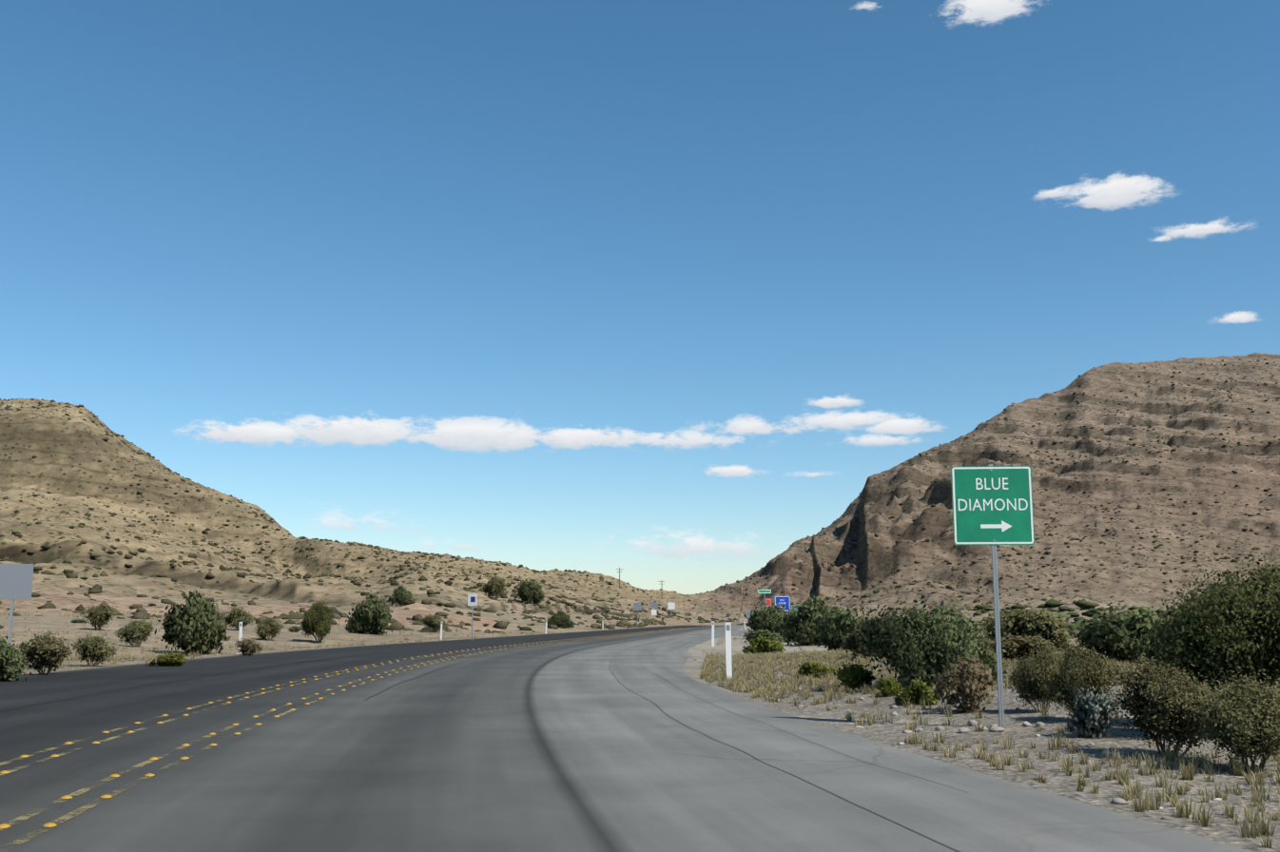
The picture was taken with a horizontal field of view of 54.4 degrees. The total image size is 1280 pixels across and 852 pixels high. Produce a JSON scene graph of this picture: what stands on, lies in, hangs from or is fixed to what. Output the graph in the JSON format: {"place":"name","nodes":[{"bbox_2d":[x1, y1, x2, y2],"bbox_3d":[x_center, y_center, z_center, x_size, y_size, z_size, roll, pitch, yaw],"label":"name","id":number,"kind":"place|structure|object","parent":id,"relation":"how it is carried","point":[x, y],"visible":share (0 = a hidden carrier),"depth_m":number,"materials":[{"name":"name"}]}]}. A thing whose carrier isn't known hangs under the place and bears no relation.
{"place":"outdoors","nodes":[
{"label":"outdoors","id":0,"kind":"place"},
{"bbox_2d":[0,625,1252,851],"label":"road asphalt","id":1,"kind":"structure","parent":0,"point":[559,744],"depth_m":10.35,"materials":[{"name":"grey asphalt"}]},
{"bbox_2d":[0,629,643,711],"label":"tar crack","id":2,"kind":"object","parent":1,"relation":"on","point":[189,678],"visible":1,"depth_m":23.41,"materials":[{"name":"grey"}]},
{"bbox_2d":[0,631,659,851],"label":"yellow line","id":3,"kind":"object","parent":1,"relation":"on","point":[67,818],"visible":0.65,"depth_m":8.12,"materials":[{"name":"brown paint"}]},
{"bbox_2d":[0,628,673,765],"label":"yellow line","id":4,"kind":"object","parent":1,"relation":"on","point":[3,763],"visible":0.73,"depth_m":13.89,"materials":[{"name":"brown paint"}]},
{"bbox_2d":[0,628,683,828],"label":"road reflectors","id":5,"kind":"object","parent":1,"relation":"on","point":[5,825],"visible":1,"depth_m":14.52,"materials":[{"name":"yellow plastic"}]},
{"bbox_2d":[0,626,694,775],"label":"yellow line","id":6,"kind":"object","parent":1,"relation":"on","point":[62,754],"visible":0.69,"depth_m":13.43,"materials":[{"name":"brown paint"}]},
{"bbox_2d":[0,625,708,830],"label":"yellow line","id":7,"kind":"object","parent":1,"relation":"on","point":[77,792],"visible":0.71,"depth_m":9.64,"materials":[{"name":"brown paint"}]},
{"bbox_2d":[365,637,619,699],"bbox_3d":[-3.807,9.617,53.815,2.090,0.001,70.386,0,-9,2],"label":"tar crack","id":8,"kind":"object","parent":1,"relation":"on","point":[431,671],"visible":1,"depth_m":26.73,"materials":[{"name":"grey asphalt"}]},
{"bbox_2d":[609,647,959,851],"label":"crack seal","id":9,"kind":"object","parent":1,"relation":"on","point":[802,779],"visible":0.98,"depth_m":9.12,"materials":[{"name":"grey"}]},
{"bbox_2d":[659,676,963,791],"bbox_3d":[1.139,4.196,19.042,0.365,0.001,20.750,1,-9,-6],"label":"crack seal","id":10,"kind":"object","parent":1,"relation":"on","point":[824,746],"visible":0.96,"depth_m":11.76,"materials":[{"name":"grey"}]},
{"bbox_2d":[0,352,1279,851],"bbox_3d":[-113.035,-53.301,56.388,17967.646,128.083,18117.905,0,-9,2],"label":"desert terrain","id":11,"kind":"structure","parent":0,"point":[63,475],"depth_m":357.32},
{"bbox_2d":[0,635,29,681],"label":"green bush","id":12,"kind":"object","parent":11,"relation":"on","point":[12,662],"visible":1,"depth_m":24.95,"materials":[{"name":"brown plant"}]},
{"bbox_2d":[0,563,33,643],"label":"sign back","id":13,"kind":"object","parent":11,"relation":"on","point":[15,581],"visible":0.92,"depth_m":26.35,"materials":[{"name":"silver metal"}]},
{"bbox_2d":[17,630,73,675],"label":"olive bush","id":14,"kind":"object","parent":11,"relation":"on","point":[43,651],"visible":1,"depth_m":27.91,"materials":[{"name":"green plant"}]},
{"bbox_2d":[70,619,87,623],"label":"green bush","id":15,"kind":"object","parent":11,"relation":"on","point":[79,621],"visible":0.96,"depth_m":80.52,"materials":[{"name":"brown plant"}]},
{"bbox_2d":[75,601,116,630],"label":"olive bush","id":16,"kind":"object","parent":11,"relation":"on","point":[97,615],"visible":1,"depth_m":70.59,"materials":[{"name":"green plant"}]},
{"bbox_2d":[71,632,123,666],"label":"olive bush","id":17,"kind":"object","parent":11,"relation":"on","point":[96,649],"visible":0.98,"depth_m":33.55,"materials":[{"name":"green plant"}]},
{"bbox_2d":[27,649,195,670],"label":"dry grass","id":18,"kind":"structure","parent":11,"relation":"on","point":[70,658],"depth_m":38.47,"materials":[{"name":"beige plant"}]},
{"bbox_2d":[108,617,157,647],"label":"olive bush","id":19,"kind":"object","parent":11,"relation":"on","point":[134,631],"visible":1,"depth_m":57.40,"materials":[{"name":"green plant"}]},
{"bbox_2d":[143,651,188,666],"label":"yellow bush","id":20,"kind":"object","parent":11,"relation":"on","point":[174,659],"visible":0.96,"depth_m":33.01,"materials":[{"name":"brown plant"}]},
{"bbox_2d":[154,590,232,655],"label":"green bush","id":21,"kind":"object","parent":11,"relation":"on","point":[198,623],"visible":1,"depth_m":52.71,"materials":[{"name":"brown plant"}]},
{"bbox_2d":[221,606,253,630],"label":"olive bush","id":22,"kind":"object","parent":11,"relation":"on","point":[236,616],"visible":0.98,"depth_m":80.95,"materials":[{"name":"green plant"}]},
{"bbox_2d":[238,620,242,653],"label":"delineator","id":23,"kind":"object","parent":11,"relation":"on","point":[241,631],"visible":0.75,"depth_m":47.47,"materials":[{"name":"white plastic"}]},
{"bbox_2d":[234,637,263,656],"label":"tan bush","id":24,"kind":"object","parent":11,"relation":"on","point":[251,645],"visible":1,"depth_m":42.93,"materials":[{"name":"brown plant"}]},
{"bbox_2d":[252,617,285,640],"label":"olive bush","id":25,"kind":"object","parent":11,"relation":"on","point":[271,627],"visible":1,"depth_m":74.12,"materials":[{"name":"green plant"}]},
{"bbox_2d":[288,625,303,632],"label":"olive bush","id":26,"kind":"object","parent":11,"relation":"on","point":[294,629],"visible":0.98,"depth_m":84.75,"materials":[{"name":"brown plant"}]},
{"bbox_2d":[297,599,337,642],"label":"dark bush","id":27,"kind":"object","parent":11,"relation":"on","point":[318,618],"visible":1,"depth_m":74.70,"materials":[{"name":"green plant"}]},
{"bbox_2d":[344,587,392,635],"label":"green bush","id":28,"kind":"object","parent":11,"relation":"on","point":[372,615],"visible":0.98,"depth_m":91.11,"materials":[{"name":"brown plant"}]},
{"bbox_2d":[388,582,415,606],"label":"green bush","id":29,"kind":"object","parent":11,"relation":"on","point":[401,595],"visible":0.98,"depth_m":159.02,"materials":[{"name":"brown plant"}]},
{"bbox_2d":[419,613,448,630],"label":"olive bush","id":30,"kind":"object","parent":11,"relation":"on","point":[433,621],"visible":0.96,"depth_m":101.29,"materials":[{"name":"green plant"}]},
{"bbox_2d":[440,620,442,639],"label":"delineator","id":31,"kind":"object","parent":11,"relation":"on","point":[441,630],"visible":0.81,"depth_m":79.78,"materials":[{"name":"white plastic"}]},
{"bbox_2d":[467,593,477,639],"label":"road sign","id":32,"kind":"object","parent":11,"relation":"on","point":[473,599],"visible":0.96,"depth_m":76.57,"materials":[{"name":"silver metal"}]},
{"bbox_2d":[477,576,507,600],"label":"olive bush","id":33,"kind":"object","parent":11,"relation":"on","point":[494,587],"visible":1,"depth_m":205.87,"materials":[{"name":"green plant"}]},
{"bbox_2d":[516,578,545,603],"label":"green bush","id":34,"kind":"object","parent":11,"relation":"on","point":[528,591],"visible":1,"depth_m":208.67,"materials":[{"name":"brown plant"}]},
{"bbox_2d":[0,605,1087,662],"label":"dry grass","id":35,"kind":"structure","parent":11,"relation":"on","point":[270,647],"depth_m":65.88,"materials":[{"name":"beige plant"}]},
{"bbox_2d":[546,607,575,628],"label":"green bush","id":36,"kind":"object","parent":11,"relation":"on","point":[560,619],"visible":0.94,"depth_m":142.59,"materials":[{"name":"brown plant"}]},
{"bbox_2d":[633,602,640,610],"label":"sign back","id":37,"kind":"object","parent":11,"relation":"on","point":[636,606],"visible":0.94,"depth_m":202.85,"materials":[{"name":"silver metal"}]},
{"bbox_2d":[0,358,1279,639],"bbox_3d":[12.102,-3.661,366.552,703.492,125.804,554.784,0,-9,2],"label":"shrubs","id":38,"kind":"object","parent":11,"relation":"on","point":[141,611],"visible":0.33,"depth_m":319.99,"materials":[{"name":"green plant"}]},
{"bbox_2d":[650,601,657,621],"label":"sign back","id":39,"kind":"object","parent":11,"relation":"on","point":[653,605],"visible":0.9,"depth_m":210.78,"materials":[{"name":"silver metal"}]},
{"bbox_2d":[651,609,656,615],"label":"sign back","id":40,"kind":"object","parent":11,"relation":"on","point":[653,611],"visible":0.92,"depth_m":210.60,"materials":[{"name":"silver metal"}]},
{"bbox_2d":[29,652,1278,819],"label":"verge stones","id":41,"kind":"object","parent":11,"relation":"on","point":[1118,801],"visible":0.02,"depth_m":13.79,"materials":[{"name":"beige stone"}]},
{"bbox_2d":[667,602,675,609],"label":"white sign","id":42,"kind":"object","parent":11,"relation":"on","point":[670,606],"visible":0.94,"depth_m":217.62,"materials":[{"name":"silver metal"}]},
{"bbox_2d":[711,620,714,646],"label":"delineator","id":43,"kind":"object","parent":11,"relation":"on","point":[712,636],"visible":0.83,"depth_m":58.87,"materials":[{"name":"white plastic"}]},
{"bbox_2d":[724,620,732,678],"bbox_3d":[1.847,4.774,25.913,0.119,1.427,0.026,-1,-9,1],"label":"delineator","id":44,"kind":"object","parent":11,"relation":"on","point":[728,649],"visible":0.77,"depth_m":25.93,"materials":[{"name":"white plastic"}]},
{"bbox_2d":[745,610,753,618],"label":"road sign","id":45,"kind":"object","parent":11,"relation":"on","point":[747,614],"visible":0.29,"depth_m":147.68,"materials":[{"name":"silver metal"}]},
{"bbox_2d":[742,635,785,654],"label":"yellow bush","id":46,"kind":"object","parent":11,"relation":"on","point":[759,645],"visible":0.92,"depth_m":47.01,"materials":[{"name":"brown plant"}]},
{"bbox_2d":[742,629,786,644],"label":"green bush","id":47,"kind":"object","parent":11,"relation":"on","point":[753,634],"visible":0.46,"depth_m":65.80,"materials":[{"name":"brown plant"}]},
{"bbox_2d":[757,589,771,593],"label":"street name sign","id":48,"kind":"object","parent":11,"relation":"on","point":[764,591],"visible":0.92,"depth_m":128.18,"materials":[{"name":"green metal"}]},
{"bbox_2d":[742,601,790,632],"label":"green bush","id":49,"kind":"object","parent":11,"relation":"on","point":[764,620],"visible":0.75,"depth_m":86.35,"materials":[{"name":"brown plant"}]},
{"bbox_2d":[775,596,790,611],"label":"post office sign","id":50,"kind":"object","parent":11,"relation":"on","point":[785,601],"visible":0.73,"depth_m":119.96,"materials":[{"name":"blue metal"}]},
{"bbox_2d":[771,607,797,642],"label":"green bush","id":51,"kind":"object","parent":11,"relation":"on","point":[778,629],"visible":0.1,"depth_m":71.54,"materials":[{"name":"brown plant"}]},
{"bbox_2d":[777,595,843,645],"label":"green bush","id":52,"kind":"object","parent":11,"relation":"on","point":[801,624],"visible":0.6,"depth_m":62.08,"materials":[{"name":"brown plant"}]},
{"bbox_2d":[796,660,838,678],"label":"yellow bush","id":53,"kind":"object","parent":11,"relation":"on","point":[811,669],"visible":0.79,"depth_m":24.29,"materials":[{"name":"brown plant"}]},
{"bbox_2d":[814,606,870,652],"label":"green bush","id":54,"kind":"object","parent":11,"relation":"on","point":[832,629],"visible":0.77,"depth_m":44.49,"materials":[{"name":"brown plant"}]},
{"bbox_2d":[833,659,876,690],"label":"bush","id":55,"kind":"object","parent":11,"relation":"on","point":[852,674],"visible":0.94,"depth_m":20.83,"materials":[{"name":"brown plant"}]},
{"bbox_2d":[839,624,876,659],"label":"olive bush","id":56,"kind":"object","parent":11,"relation":"on","point":[848,645],"visible":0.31,"depth_m":29.80,"materials":[{"name":"green plant"}]},
{"bbox_2d":[874,675,903,697],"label":"bush","id":57,"kind":"object","parent":11,"relation":"on","point":[888,688],"visible":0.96,"depth_m":19.00,"materials":[{"name":"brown plant"}]},
{"bbox_2d":[892,676,940,705],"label":"bush","id":58,"kind":"object","parent":11,"relation":"on","point":[917,689],"visible":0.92,"depth_m":17.34,"materials":[{"name":"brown plant"}]},
{"bbox_2d":[914,727,923,732],"bbox_3d":[3.119,3.401,13.915,0.098,0.058,0.125,0,-9,-1],"label":"rock by sign","id":59,"kind":"object","parent":11,"relation":"on","point":[919,729],"visible":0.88,"depth_m":13.87,"materials":[{"name":"beige stone"}]},
{"bbox_2d":[847,598,1010,690],"bbox_3d":[4.753,3.604,20.431,2.628,1.490,2.586,0,-9,-2],"label":"green bush","id":60,"kind":"object","parent":11,"relation":"on","point":[927,646],"visible":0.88,"depth_m":19.98,"materials":[{"name":"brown plant"}]},
{"bbox_2d":[934,725,944,731],"bbox_3d":[3.369,3.409,14.005,0.091,0.072,0.092,3,-9,-18],"label":"rock by sign","id":61,"kind":"object","parent":11,"relation":"on","point":[940,728],"visible":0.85,"depth_m":13.97,"materials":[{"name":"beige stone"}]},
{"bbox_2d":[736,598,1177,630],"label":"distant shrubs","id":62,"kind":"object","parent":11,"relation":"on","point":[1076,624],"visible":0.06,"depth_m":300.08,"materials":[{"name":"green plant"}]},
{"bbox_2d":[957,727,969,733],"bbox_3d":[3.561,3.355,13.692,0.120,0.074,0.167,-4,-10,22],"label":"rock by sign","id":63,"kind":"object","parent":11,"relation":"on","point":[963,730],"visible":0.83,"depth_m":13.65,"materials":[{"name":"beige stone"}]},
{"bbox_2d":[932,646,997,713],"bbox_3d":[4.164,3.305,16.070,0.832,0.914,0.967,1,-9,-5],"label":"tan bush","id":64,"kind":"object","parent":11,"relation":"on","point":[970,691],"visible":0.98,"depth_m":15.85,"materials":[{"name":"brown plant"}]},
{"bbox_2d":[967,719,977,725],"bbox_3d":[3.853,3.454,14.455,0.085,0.079,0.118,8,-12,-41],"label":"rock by sign","id":65,"kind":"object","parent":11,"relation":"on","point":[970,723],"visible":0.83,"depth_m":14.42,"materials":[{"name":"beige stone"}]},
{"bbox_2d":[974,725,987,731],"bbox_3d":[3.793,3.369,13.836,0.130,0.084,0.126,1,-9,-3],"label":"rock by sign","id":66,"kind":"object","parent":11,"relation":"on","point":[984,728],"visible":0.42,"depth_m":13.79,"materials":[{"name":"beige stone"}]},
{"bbox_2d":[950,464,1034,727],"bbox_3d":[4.101,1.993,14.314,0.920,3.120,0.062,-1,-9,5],"label":"road sign","id":67,"kind":"object","parent":11,"relation":"on","point":[993,506],"visible":0.96,"depth_m":14.45,"materials":[{"name":"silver metal"}]},
{"bbox_2d":[989,726,1005,732],"bbox_3d":[3.931,3.348,13.719,0.160,0.067,0.156,5,-10,-30],"label":"rock by sign","id":68,"kind":"object","parent":11,"relation":"on","point":[996,729],"visible":0.88,"depth_m":13.67,"materials":[{"name":"beige stone"}]},
{"bbox_2d":[978,610,1016,640],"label":"olive bush","id":69,"kind":"object","parent":11,"relation":"on","point":[986,629],"visible":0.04,"depth_m":47.42,"materials":[{"name":"green plant"}]},
{"bbox_2d":[980,633,1063,660],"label":"olive bush","id":70,"kind":"object","parent":11,"relation":"on","point":[1017,646],"visible":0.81,"depth_m":25.98,"materials":[{"name":"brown plant"}]},
{"bbox_2d":[983,603,1075,651],"bbox_3d":[8.612,4.695,27.978,1.838,1.354,2.149,2,-9,-13],"label":"olive bush","id":71,"kind":"object","parent":11,"relation":"on","point":[1048,627],"visible":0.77,"depth_m":27.54,"materials":[{"name":"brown plant"}]},
{"bbox_2d":[1004,640,1069,712],"bbox_3d":[4.995,3.144,15.480,0.999,0.953,0.729,-5,-10,27],"label":"olive bush","id":72,"kind":"object","parent":11,"relation":"on","point":[1030,679],"visible":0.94,"depth_m":15.41,"materials":[{"name":"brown plant"}]},
{"bbox_2d":[1035,721,1044,727],"bbox_3d":[4.491,3.359,13.978,0.096,0.072,0.118,-1,-9,8],"label":"rock by sign","id":73,"kind":"object","parent":11,"relation":"on","point":[1039,724],"visible":0.77,"depth_m":13.94,"materials":[{"name":"beige stone"}]},
{"bbox_2d":[1052,638,1075,651],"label":"dark bush","id":74,"kind":"object","parent":11,"relation":"on","point":[1063,647],"visible":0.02,"depth_m":56.70,"materials":[{"name":"green plant"}]},
{"bbox_2d":[1054,646,1081,696],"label":"olive bush","id":75,"kind":"object","parent":11,"relation":"on","point":[1061,659],"visible":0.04,"depth_m":17.19,"materials":[{"name":"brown plant"}]},
{"bbox_2d":[1040,640,1129,717],"bbox_3d":[5.138,2.953,14.374,0.919,1.036,0.746,3,-9,-18],"label":"olive bush","id":76,"kind":"object","parent":11,"relation":"on","point":[1083,670],"visible":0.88,"depth_m":14.29,"materials":[{"name":"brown plant"}]},
{"bbox_2d":[1066,685,1123,739],"bbox_3d":[4.726,3.004,12.930,0.570,0.611,0.411,-1,-9,7],"label":"sage bush","id":77,"kind":"object","parent":11,"relation":"on","point":[1090,708],"visible":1,"depth_m":12.87,"materials":[{"name":"grey plant"}]},
{"bbox_2d":[1068,603,1172,665],"bbox_3d":[11.193,4.793,28.244,2.582,1.479,2.346,-1,-9,7],"label":"green bush","id":78,"kind":"object","parent":11,"relation":"on","point":[1111,633],"visible":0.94,"depth_m":27.72,"materials":[{"name":"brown plant"}]},
{"bbox_2d":[1101,651,1223,761],"bbox_3d":[4.889,2.585,11.418,1.127,1.011,1.544,0,-9,2],"label":"olive bush","id":79,"kind":"object","parent":11,"relation":"on","point":[1151,703],"visible":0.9,"depth_m":11.23,"materials":[{"name":"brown plant"}]},
{"bbox_2d":[1130,549,1279,704],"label":"dark bush","id":80,"kind":"object","parent":11,"relation":"on","point":[1224,630],"visible":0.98,"depth_m":12.52,"materials":[{"name":"green plant"}]},
{"bbox_2d":[1182,667,1279,771],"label":"olive bush","id":81,"kind":"object","parent":11,"relation":"on","point":[1245,722],"visible":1,"depth_m":10.28,"materials":[{"name":"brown plant"}]},
{"bbox_2d":[0,0,1279,594],"label":"sky","id":82,"kind":"structure","parent":0,"point":[654,291],"materials":[{"name":"blue"}]},
{"bbox_2d":[698,648,1279,848],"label":"dry grass","id":83,"kind":"structure","parent":0,"point":[768,662],"depth_m":12.15,"materials":[{"name":"beige plant"}]},
{"bbox_2d":[1116,717,1133,723],"bbox_3d":[5.472,3.327,14.034,0.183,0.062,0.161,-1,-9,4],"label":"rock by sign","id":84,"kind":"object","parent":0,"point":[1124,720],"visible":0.54,"depth_m":13.98,"materials":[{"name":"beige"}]}
]}

